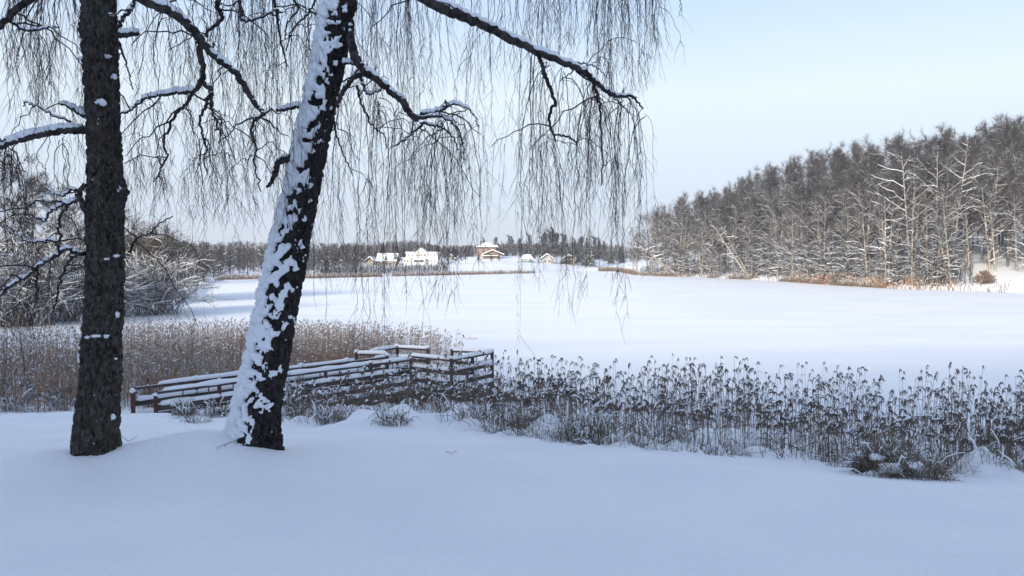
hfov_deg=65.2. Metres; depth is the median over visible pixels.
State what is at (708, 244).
birch tree
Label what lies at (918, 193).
bare tree
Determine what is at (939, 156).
bare tree
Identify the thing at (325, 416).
grass tuft
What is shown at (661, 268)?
young tree
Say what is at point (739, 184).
bare tree
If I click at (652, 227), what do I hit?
birch tree
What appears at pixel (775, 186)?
bare tree
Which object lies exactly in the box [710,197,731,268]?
bare tree
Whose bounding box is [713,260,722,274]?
young tree
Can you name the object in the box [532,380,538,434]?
reed
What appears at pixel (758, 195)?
bare tree
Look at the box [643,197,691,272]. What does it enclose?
birch tree
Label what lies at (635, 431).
grass tuft
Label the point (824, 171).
bare tree
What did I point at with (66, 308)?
willow shrub
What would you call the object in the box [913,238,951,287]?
young tree
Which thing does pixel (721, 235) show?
birch tree
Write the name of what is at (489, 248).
house
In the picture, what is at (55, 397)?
bramble
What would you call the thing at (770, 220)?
birch tree
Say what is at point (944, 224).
birch tree
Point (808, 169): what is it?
bare tree
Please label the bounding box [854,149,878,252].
bare tree
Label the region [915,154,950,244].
bare tree
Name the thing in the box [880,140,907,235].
bare tree
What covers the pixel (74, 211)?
bare tree
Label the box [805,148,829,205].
bare tree
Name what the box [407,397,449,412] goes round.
grass tuft
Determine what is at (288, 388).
bramble
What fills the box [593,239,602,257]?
bare tree
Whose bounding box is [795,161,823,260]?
bare tree
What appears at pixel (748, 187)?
bare tree
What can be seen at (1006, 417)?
reed
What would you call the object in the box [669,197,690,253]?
bare tree
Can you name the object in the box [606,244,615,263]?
fir tree
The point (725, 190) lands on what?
bare tree
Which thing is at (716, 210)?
bare tree
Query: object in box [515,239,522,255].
bare tree
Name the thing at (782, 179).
bare tree
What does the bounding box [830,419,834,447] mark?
reed
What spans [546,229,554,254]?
bare tree
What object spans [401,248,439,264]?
house
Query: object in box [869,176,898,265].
bare tree
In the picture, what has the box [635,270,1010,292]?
shore reeds
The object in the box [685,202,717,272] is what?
birch tree
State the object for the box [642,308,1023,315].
snow ridge
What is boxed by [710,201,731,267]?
bare tree
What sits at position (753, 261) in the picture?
young tree
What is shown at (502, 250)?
fir tree
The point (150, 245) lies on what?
willow shrub
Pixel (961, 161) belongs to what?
bare tree
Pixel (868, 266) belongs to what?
young tree
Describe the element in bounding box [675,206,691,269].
bare tree
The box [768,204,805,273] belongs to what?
birch tree
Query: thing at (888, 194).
bare tree
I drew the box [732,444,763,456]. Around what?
grass tuft
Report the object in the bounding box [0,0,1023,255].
sky
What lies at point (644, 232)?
birch tree
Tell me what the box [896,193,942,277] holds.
birch tree
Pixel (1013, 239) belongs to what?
birch tree
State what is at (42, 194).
bare tree
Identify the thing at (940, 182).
bare tree
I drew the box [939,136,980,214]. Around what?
bare tree
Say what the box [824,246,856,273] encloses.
young tree
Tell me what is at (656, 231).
bare tree
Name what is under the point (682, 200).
bare tree
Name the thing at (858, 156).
bare tree
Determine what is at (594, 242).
bare tree
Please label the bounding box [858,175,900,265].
birch tree
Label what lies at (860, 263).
young tree
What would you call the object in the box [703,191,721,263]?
bare tree
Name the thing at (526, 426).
grass tuft
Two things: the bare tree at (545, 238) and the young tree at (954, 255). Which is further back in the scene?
the bare tree at (545, 238)
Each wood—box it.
[0,238,364,276]
[331,239,661,262]
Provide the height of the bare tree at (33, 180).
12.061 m
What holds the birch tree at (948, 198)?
on the ground
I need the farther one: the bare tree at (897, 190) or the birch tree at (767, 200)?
the birch tree at (767, 200)
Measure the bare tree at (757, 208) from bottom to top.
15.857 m
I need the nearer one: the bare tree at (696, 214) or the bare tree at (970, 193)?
the bare tree at (970, 193)
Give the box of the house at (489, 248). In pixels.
[476,241,496,256]
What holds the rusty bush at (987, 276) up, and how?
on the ground
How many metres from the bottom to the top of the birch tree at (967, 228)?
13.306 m
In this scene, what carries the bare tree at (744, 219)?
on the ground
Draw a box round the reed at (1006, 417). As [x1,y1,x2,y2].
[1004,400,1008,459]
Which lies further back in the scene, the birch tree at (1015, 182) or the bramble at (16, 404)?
the birch tree at (1015, 182)
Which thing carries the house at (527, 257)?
on the ground
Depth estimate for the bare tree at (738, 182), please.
198.70 m
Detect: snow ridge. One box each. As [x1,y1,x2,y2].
[208,293,640,295]
[388,288,823,290]
[561,284,745,284]
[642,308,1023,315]
[679,295,1010,298]
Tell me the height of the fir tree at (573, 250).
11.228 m
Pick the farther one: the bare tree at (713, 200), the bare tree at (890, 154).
the bare tree at (713, 200)
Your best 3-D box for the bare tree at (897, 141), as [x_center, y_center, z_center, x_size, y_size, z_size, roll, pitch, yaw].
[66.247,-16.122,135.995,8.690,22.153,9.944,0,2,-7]
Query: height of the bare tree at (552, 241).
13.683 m
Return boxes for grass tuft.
[163,394,201,416]
[169,410,218,423]
[200,395,229,417]
[282,405,310,421]
[306,397,354,424]
[369,402,420,426]
[396,377,452,412]
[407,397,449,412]
[431,389,517,426]
[504,405,540,429]
[526,409,577,444]
[545,393,631,444]
[596,415,662,445]
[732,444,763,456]
[754,427,818,461]
[803,438,842,461]
[827,425,967,482]
[838,437,921,475]
[909,435,996,468]
[922,470,965,481]
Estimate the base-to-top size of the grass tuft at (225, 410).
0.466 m
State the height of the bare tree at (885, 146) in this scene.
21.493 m
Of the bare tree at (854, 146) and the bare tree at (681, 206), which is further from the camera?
the bare tree at (681, 206)
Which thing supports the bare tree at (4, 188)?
on the ground
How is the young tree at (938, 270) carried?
on the ground
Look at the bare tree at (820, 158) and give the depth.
157.47 m
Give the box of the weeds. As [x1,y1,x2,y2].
[285,373,1023,477]
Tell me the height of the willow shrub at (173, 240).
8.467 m
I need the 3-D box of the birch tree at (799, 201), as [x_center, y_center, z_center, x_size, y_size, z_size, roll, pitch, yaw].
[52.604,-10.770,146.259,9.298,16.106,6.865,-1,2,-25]
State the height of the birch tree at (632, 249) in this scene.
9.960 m
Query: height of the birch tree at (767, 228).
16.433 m
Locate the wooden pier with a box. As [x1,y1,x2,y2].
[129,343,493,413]
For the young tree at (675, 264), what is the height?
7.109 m
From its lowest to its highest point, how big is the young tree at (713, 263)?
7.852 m
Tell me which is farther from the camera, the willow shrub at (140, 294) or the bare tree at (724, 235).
the bare tree at (724, 235)
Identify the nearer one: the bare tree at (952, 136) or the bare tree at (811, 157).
the bare tree at (952, 136)
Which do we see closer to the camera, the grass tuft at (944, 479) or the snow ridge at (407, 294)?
the grass tuft at (944, 479)
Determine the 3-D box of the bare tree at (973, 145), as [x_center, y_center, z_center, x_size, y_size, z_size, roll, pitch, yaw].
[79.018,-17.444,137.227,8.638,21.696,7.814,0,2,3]
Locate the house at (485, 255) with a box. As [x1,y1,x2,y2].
[481,249,502,258]
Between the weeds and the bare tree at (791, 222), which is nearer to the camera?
the weeds
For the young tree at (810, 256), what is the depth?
135.56 m
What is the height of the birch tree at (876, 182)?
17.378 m
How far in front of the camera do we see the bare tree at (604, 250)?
319.58 m
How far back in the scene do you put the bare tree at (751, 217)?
176.26 m
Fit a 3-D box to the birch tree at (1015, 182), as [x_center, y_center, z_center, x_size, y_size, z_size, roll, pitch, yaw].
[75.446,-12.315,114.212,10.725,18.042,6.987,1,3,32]
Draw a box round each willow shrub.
[0,225,72,317]
[0,229,144,327]
[0,231,147,322]
[45,204,209,287]
[56,250,181,316]
[58,219,246,292]
[83,240,234,315]
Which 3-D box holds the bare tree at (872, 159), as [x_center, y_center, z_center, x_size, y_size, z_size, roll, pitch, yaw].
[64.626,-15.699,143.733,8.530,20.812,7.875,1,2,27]
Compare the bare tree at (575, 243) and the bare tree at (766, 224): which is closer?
the bare tree at (766, 224)
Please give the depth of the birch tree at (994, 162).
116.13 m
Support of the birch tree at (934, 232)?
on the ground
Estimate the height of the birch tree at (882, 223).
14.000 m
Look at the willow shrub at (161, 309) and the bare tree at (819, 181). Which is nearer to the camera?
the willow shrub at (161, 309)
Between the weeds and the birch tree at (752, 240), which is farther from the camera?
the birch tree at (752, 240)
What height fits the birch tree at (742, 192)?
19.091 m
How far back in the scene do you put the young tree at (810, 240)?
136.84 m
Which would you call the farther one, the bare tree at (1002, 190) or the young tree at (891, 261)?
the bare tree at (1002, 190)
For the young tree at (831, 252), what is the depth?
131.67 m
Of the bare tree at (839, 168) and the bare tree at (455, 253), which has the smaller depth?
the bare tree at (839, 168)
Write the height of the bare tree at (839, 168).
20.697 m
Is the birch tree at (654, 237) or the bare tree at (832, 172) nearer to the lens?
the bare tree at (832, 172)
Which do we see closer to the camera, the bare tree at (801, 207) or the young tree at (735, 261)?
the bare tree at (801, 207)
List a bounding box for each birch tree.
[0,0,329,455]
[205,0,691,450]
[627,227,680,276]
[627,233,645,269]
[627,237,635,268]
[631,211,653,271]
[632,223,672,274]
[636,211,664,270]
[640,200,669,269]
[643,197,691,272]
[655,214,678,262]
[661,217,680,260]
[665,206,692,272]
[665,208,700,274]
[666,191,700,264]
[667,203,692,271]
[669,208,693,267]
[682,216,721,274]
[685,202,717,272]
[687,199,713,271]
[688,205,717,269]
[695,221,723,275]
[702,219,721,272]
[703,207,740,263]
[705,215,750,277]
[717,182,766,259]
[720,220,746,260]
[722,216,743,275]
[727,197,763,270]
[735,216,764,277]
[738,206,771,271]
[750,179,792,258]
[751,194,786,247]
[751,207,788,275]
[757,189,790,269]
[758,207,791,276]
[761,194,783,258]
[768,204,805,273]
[781,187,816,252]
[787,207,813,270]
[790,189,841,275]
[790,206,820,271]
[820,206,876,270]
[823,177,853,261]
[833,196,874,269]
[841,168,882,263]
[842,166,903,274]
[844,176,899,270]
[846,192,887,276]
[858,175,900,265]
[860,165,889,239]
[864,190,913,262]
[865,194,910,280]
[868,148,934,270]
[871,159,939,254]
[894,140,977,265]
[895,191,957,280]
[896,175,948,283]
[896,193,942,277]
[906,139,968,273]
[908,165,970,241]
[919,183,970,283]
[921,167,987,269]
[921,195,963,284]
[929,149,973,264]
[933,134,998,273]
[933,159,980,240]
[934,152,988,261]
[938,157,983,257]
[944,143,1019,265]
[952,183,992,270]
[961,169,1019,271]
[964,150,1011,258]
[965,152,1021,259]
[968,179,1022,271]
[979,138,1023,259]
[996,185,1023,265]
[998,178,1023,269]
[1000,147,1023,227]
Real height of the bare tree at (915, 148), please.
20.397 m
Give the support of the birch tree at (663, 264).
on the ground
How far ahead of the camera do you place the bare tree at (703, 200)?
201.86 m
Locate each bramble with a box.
[0,368,60,411]
[33,378,75,410]
[281,373,327,416]
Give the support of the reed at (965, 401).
on the ground
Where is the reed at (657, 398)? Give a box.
[657,383,663,420]
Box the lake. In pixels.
[0,271,1023,435]
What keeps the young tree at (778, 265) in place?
on the ground
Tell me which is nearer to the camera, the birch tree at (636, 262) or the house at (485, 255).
the birch tree at (636, 262)
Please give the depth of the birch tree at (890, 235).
116.36 m
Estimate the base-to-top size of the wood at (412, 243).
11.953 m
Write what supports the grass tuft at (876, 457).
on the ground
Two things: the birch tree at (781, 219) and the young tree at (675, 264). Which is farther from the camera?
the young tree at (675, 264)
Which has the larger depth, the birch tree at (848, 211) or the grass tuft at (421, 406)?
the birch tree at (848, 211)
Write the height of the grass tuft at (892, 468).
0.528 m
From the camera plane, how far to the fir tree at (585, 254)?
299.30 m
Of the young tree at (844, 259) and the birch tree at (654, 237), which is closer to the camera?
the young tree at (844, 259)
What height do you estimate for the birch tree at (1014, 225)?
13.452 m
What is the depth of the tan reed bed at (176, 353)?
27.88 m
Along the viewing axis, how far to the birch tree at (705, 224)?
186.17 m
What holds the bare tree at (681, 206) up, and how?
on the ground
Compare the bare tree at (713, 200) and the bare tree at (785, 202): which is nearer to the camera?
the bare tree at (785, 202)
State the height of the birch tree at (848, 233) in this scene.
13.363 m
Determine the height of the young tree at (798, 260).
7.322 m
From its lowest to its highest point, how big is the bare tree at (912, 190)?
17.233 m
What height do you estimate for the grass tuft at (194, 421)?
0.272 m
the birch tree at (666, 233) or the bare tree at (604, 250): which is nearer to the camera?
the birch tree at (666, 233)
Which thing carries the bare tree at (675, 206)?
on the ground
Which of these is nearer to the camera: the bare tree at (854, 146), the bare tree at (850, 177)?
the bare tree at (850, 177)
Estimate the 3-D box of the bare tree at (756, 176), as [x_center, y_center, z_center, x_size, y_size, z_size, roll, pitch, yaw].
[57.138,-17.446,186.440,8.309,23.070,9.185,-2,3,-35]
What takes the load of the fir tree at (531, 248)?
on the ground
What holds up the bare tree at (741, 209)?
on the ground
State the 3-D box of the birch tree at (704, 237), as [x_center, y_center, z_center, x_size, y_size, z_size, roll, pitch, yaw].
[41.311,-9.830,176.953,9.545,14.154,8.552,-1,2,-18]
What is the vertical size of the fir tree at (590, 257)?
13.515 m
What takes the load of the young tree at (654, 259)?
on the ground
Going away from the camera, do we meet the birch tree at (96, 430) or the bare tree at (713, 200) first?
the birch tree at (96, 430)
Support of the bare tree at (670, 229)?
on the ground
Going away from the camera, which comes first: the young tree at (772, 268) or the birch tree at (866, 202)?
the birch tree at (866, 202)
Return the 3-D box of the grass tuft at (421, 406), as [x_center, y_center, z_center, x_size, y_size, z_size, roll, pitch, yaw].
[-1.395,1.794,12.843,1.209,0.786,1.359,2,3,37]
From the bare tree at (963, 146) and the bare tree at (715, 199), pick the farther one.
the bare tree at (715, 199)
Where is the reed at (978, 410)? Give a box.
[972,391,985,448]
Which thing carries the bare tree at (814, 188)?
on the ground
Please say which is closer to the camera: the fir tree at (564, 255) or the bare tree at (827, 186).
the bare tree at (827, 186)
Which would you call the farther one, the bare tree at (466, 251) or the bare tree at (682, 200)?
the bare tree at (466, 251)
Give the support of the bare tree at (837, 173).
on the ground
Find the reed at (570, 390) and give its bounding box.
[567,388,573,434]
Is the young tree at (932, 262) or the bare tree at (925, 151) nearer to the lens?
the young tree at (932, 262)
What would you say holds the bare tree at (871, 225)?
on the ground
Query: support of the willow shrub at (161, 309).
on the ground
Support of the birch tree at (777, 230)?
on the ground
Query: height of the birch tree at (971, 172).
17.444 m
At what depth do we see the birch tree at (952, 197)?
120.52 m
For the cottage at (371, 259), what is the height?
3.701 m
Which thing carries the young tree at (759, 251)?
on the ground
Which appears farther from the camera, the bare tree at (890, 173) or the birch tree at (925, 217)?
the bare tree at (890, 173)
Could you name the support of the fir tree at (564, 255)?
on the ground
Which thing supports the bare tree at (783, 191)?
on the ground
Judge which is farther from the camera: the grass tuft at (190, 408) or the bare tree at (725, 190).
the bare tree at (725, 190)
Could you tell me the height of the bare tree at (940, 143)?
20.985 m
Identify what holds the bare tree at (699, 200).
on the ground
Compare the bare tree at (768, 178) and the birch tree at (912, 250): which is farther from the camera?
the bare tree at (768, 178)
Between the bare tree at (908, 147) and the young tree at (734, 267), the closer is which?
the bare tree at (908, 147)
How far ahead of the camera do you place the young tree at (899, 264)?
115.94 m
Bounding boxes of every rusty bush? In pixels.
[825,271,850,282]
[971,269,997,283]
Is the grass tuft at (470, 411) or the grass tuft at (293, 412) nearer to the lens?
the grass tuft at (470, 411)
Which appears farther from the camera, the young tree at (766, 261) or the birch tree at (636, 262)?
the birch tree at (636, 262)
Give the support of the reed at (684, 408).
on the ground
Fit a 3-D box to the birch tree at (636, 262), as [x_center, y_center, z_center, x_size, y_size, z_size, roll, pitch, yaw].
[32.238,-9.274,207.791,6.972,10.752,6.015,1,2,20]
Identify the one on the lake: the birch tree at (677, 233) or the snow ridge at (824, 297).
the snow ridge at (824, 297)
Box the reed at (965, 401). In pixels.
[959,400,971,458]
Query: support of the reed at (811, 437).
on the ground
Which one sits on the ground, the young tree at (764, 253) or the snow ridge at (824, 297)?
the young tree at (764, 253)
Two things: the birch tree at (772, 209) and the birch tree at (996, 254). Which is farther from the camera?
the birch tree at (772, 209)
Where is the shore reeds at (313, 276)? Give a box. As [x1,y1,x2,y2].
[218,269,534,279]
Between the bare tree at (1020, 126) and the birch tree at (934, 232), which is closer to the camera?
the birch tree at (934, 232)
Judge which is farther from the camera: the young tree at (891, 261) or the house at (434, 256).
the house at (434, 256)
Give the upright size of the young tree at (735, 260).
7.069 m
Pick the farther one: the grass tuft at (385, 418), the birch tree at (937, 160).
the birch tree at (937, 160)
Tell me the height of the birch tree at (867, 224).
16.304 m
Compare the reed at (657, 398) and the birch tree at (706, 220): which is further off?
the birch tree at (706, 220)
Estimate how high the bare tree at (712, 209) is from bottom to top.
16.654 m
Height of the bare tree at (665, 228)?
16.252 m
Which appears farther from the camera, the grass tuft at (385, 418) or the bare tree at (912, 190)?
the bare tree at (912, 190)
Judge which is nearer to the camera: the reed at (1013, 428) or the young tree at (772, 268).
the reed at (1013, 428)
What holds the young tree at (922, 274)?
on the ground
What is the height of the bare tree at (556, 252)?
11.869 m
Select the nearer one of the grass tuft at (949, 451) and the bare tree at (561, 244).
the grass tuft at (949, 451)
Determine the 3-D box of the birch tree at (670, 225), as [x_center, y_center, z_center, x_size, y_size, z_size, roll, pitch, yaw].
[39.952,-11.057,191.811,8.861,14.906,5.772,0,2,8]
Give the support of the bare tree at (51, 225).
on the ground
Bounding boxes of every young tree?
[642,248,660,270]
[655,248,671,271]
[660,249,681,273]
[666,251,682,271]
[669,247,692,271]
[676,253,690,273]
[678,243,700,275]
[701,242,723,272]
[710,254,723,271]
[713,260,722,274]
[724,243,746,271]
[725,246,745,272]
[725,258,741,274]
[736,249,758,274]
[740,248,762,273]
[743,247,760,274]
[746,238,771,274]
[756,241,784,271]
[759,238,789,276]
[760,249,779,276]
[765,239,796,276]
[780,242,810,272]
[792,240,818,279]
[795,235,834,276]
[802,243,835,281]
[805,238,844,279]
[806,254,827,277]
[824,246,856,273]
[832,242,866,280]
[842,254,863,276]
[847,253,870,278]
[859,259,879,279]
[870,238,914,285]
[872,254,894,280]
[879,247,911,286]
[887,253,917,278]
[900,255,923,279]
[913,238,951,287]
[913,258,935,283]
[923,239,966,282]
[925,240,971,282]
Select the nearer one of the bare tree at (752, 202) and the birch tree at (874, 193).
the birch tree at (874, 193)
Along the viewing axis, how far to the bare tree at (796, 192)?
151.33 m
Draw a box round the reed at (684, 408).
[678,383,687,442]
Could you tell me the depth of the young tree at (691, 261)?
180.68 m
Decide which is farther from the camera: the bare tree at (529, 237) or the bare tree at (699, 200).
the bare tree at (529, 237)
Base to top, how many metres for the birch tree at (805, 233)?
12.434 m
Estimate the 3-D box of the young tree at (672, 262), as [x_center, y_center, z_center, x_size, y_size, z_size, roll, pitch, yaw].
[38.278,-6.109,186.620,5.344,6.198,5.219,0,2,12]
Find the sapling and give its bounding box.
[135,360,166,406]
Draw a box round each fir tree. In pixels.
[499,242,504,255]
[529,239,533,256]
[560,234,570,263]
[569,236,576,263]
[575,240,582,262]
[580,239,588,265]
[581,232,596,266]
[603,244,609,260]
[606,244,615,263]
[618,244,626,263]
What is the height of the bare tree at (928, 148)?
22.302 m
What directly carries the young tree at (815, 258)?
on the ground
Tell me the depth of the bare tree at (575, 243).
294.49 m
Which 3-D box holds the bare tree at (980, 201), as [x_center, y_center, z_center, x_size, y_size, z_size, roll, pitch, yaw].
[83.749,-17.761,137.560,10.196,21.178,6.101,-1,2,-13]
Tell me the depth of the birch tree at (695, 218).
185.26 m
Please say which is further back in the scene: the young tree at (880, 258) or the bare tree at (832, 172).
the bare tree at (832, 172)
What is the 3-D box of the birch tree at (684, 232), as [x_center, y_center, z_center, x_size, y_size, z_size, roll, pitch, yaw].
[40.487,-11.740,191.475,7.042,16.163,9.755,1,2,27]
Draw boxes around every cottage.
[366,256,376,264]
[375,253,400,265]
[541,253,553,263]
[562,254,575,264]
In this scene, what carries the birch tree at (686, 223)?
on the ground
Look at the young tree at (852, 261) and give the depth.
126.65 m
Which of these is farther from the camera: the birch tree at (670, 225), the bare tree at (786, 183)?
the birch tree at (670, 225)
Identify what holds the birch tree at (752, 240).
on the ground
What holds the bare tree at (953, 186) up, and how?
on the ground
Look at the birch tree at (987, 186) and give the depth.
122.72 m
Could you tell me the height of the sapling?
1.421 m
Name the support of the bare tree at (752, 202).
on the ground
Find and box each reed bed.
[0,315,463,413]
[283,348,1023,469]
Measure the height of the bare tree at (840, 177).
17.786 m
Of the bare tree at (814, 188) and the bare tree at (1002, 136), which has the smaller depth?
the bare tree at (1002, 136)
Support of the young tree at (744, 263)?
on the ground
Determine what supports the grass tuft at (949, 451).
on the ground
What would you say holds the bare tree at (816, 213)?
on the ground
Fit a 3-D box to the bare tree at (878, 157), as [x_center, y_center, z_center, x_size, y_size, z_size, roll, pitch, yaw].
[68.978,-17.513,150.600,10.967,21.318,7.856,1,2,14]
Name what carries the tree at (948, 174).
on the ground
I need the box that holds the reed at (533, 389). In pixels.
[531,388,539,430]
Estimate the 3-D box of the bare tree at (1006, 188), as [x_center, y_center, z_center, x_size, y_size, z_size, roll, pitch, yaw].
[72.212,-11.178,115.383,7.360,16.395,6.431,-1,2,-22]
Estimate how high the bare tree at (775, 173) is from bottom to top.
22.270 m
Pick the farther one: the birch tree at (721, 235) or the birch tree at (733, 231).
the birch tree at (721, 235)
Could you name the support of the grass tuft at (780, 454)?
on the ground
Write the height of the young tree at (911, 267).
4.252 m
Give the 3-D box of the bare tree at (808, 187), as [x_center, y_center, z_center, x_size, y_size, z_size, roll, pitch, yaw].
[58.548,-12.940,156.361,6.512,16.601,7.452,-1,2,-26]
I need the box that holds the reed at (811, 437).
[805,420,816,455]
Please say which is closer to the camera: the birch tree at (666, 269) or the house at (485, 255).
the birch tree at (666, 269)
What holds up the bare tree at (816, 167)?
on the ground
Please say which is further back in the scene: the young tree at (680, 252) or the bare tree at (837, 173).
the young tree at (680, 252)
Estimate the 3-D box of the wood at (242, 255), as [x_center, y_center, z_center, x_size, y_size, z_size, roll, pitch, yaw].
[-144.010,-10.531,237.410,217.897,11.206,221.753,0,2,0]
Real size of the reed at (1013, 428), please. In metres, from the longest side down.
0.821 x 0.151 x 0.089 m
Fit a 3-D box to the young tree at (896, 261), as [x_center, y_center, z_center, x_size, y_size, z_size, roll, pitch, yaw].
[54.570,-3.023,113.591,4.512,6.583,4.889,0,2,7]
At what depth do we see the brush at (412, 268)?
202.34 m
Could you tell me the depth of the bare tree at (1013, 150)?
129.38 m
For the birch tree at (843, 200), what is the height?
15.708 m
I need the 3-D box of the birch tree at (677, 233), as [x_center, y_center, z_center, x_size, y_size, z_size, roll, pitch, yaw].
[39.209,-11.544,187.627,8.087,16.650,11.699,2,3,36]
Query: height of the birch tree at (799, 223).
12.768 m
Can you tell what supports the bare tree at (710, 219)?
on the ground
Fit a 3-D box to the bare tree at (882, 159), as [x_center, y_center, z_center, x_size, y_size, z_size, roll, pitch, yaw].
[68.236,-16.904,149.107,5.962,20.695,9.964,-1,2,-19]
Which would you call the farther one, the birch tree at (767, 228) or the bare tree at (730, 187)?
the bare tree at (730, 187)
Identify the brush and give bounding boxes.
[319,261,447,274]
[640,257,973,287]
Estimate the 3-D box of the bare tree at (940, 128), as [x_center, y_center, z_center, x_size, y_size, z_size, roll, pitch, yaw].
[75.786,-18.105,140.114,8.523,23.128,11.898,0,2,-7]
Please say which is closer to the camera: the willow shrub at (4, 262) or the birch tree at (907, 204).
the willow shrub at (4, 262)
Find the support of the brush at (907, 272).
on the ground
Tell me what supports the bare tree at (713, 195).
on the ground
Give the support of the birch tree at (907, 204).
on the ground
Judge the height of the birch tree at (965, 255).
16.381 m
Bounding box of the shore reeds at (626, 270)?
[597,266,636,274]
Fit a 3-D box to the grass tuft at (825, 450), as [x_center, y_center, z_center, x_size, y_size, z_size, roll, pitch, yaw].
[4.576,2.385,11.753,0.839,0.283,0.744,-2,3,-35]
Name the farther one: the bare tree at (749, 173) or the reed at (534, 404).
the bare tree at (749, 173)
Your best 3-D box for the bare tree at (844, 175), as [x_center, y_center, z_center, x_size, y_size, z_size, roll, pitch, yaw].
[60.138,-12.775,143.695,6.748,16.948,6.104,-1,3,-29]
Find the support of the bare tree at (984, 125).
on the ground
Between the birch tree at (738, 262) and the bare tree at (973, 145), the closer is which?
the bare tree at (973, 145)
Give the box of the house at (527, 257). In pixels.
[520,254,533,261]
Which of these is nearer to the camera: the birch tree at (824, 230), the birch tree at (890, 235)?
the birch tree at (890, 235)
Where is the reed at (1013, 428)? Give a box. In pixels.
[1008,403,1019,460]
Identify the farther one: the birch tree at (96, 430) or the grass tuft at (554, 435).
the grass tuft at (554, 435)
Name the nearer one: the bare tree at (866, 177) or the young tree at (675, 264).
the bare tree at (866, 177)
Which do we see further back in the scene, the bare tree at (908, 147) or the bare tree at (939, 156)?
the bare tree at (908, 147)
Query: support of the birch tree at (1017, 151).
on the ground
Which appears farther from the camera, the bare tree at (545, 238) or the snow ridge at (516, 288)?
the bare tree at (545, 238)
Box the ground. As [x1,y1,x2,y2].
[0,219,1023,575]
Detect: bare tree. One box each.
[0,148,67,277]
[0,151,56,251]
[0,169,82,270]
[2,179,84,276]
[43,197,84,258]
[453,249,458,264]
[462,245,468,259]
[505,235,513,251]
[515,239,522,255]
[525,233,533,252]
[538,232,549,253]
[545,227,558,254]
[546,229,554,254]
[552,233,560,261]
[559,233,569,253]
[569,238,578,265]
[575,236,583,258]
[590,235,600,259]
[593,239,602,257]
[600,241,607,258]
[646,207,663,268]
[656,208,670,258]
[661,207,679,261]
[667,203,680,262]
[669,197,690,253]
[674,196,685,227]
[675,191,694,222]
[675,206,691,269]
[687,192,704,265]
[690,190,709,264]
[690,195,702,260]
[700,197,709,248]
[700,202,716,260]
[703,185,718,253]
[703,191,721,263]
[703,200,717,254]
[705,189,716,251]
[707,196,734,271]
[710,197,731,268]
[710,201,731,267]
[716,186,738,264]
[717,181,740,250]
[718,180,738,265]
[721,194,743,267]
[724,178,755,260]
[725,201,741,265]
[733,177,757,239]
[733,187,746,260]
[733,196,758,261]
[738,170,754,204]
[739,193,766,270]
[741,165,762,258]
[741,168,780,240]
[744,198,774,269]
[746,194,768,255]
[751,165,780,234]
[755,191,776,239]
[756,187,771,248]
[757,170,779,241]
[758,166,784,249]
[759,196,770,255]
[762,161,783,210]
[765,156,805,258]
[771,168,784,251]
[772,164,803,226]
[774,195,794,261]
[775,158,805,233]
[775,173,813,270]
[776,151,804,252]
[778,156,799,259]
[780,180,812,247]
[782,194,805,262]
[787,184,812,260]
[791,149,814,245]
[792,183,829,258]
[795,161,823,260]
[796,147,825,257]
[800,163,828,193]
[803,164,837,262]
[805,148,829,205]
[805,150,825,196]
[806,142,836,230]
[808,184,836,264]
[809,190,840,271]
[810,182,849,267]
[815,138,849,195]
[815,150,849,257]
[821,191,839,239]
[822,145,851,256]
[824,149,837,250]
[826,150,849,246]
[826,171,853,236]
[827,166,846,262]
[829,166,873,271]
[834,137,874,256]
[838,175,872,268]
[839,162,879,272]
[845,140,866,226]
[846,133,881,232]
[848,143,885,257]
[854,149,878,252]
[856,143,889,243]
[856,178,878,263]
[863,175,881,262]
[866,159,923,268]
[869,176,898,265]
[871,139,894,245]
[871,166,909,259]
[872,132,929,253]
[873,145,888,250]
[875,125,910,252]
[878,141,917,254]
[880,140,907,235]
[885,162,915,268]
[888,143,924,253]
[901,129,930,191]
[902,168,930,237]
[904,154,944,268]
[907,144,955,270]
[910,129,942,248]
[911,132,954,208]
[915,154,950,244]
[918,134,937,243]
[918,150,960,261]
[922,151,960,237]
[927,121,976,185]
[933,152,970,252]
[939,125,986,223]
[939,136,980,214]
[942,126,964,248]
[946,133,992,248]
[955,138,982,247]
[955,162,983,232]
[957,129,990,243]
[958,123,990,248]
[962,155,1002,262]
[963,149,997,232]
[968,149,1004,221]
[971,118,997,239]
[972,113,1016,247]
[974,123,1010,233]
[978,114,1003,239]
[978,131,1016,245]
[982,112,1023,247]
[993,155,1023,266]
[997,153,1014,251]
[999,120,1023,242]
[1001,129,1023,208]
[1002,111,1023,235]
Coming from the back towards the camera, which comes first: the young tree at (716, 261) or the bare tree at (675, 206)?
the bare tree at (675, 206)
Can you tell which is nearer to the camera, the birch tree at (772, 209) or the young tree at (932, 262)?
the young tree at (932, 262)
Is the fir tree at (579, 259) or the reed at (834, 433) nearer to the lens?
the reed at (834, 433)
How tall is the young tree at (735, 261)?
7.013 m
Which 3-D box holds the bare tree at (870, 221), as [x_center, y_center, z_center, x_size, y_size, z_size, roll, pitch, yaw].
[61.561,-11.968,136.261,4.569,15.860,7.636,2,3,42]
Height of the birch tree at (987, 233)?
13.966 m
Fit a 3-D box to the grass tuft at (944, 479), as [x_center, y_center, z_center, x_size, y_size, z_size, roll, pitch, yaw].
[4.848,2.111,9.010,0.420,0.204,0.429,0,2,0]
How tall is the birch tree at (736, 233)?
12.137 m
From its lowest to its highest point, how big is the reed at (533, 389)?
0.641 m
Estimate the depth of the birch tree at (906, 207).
117.00 m

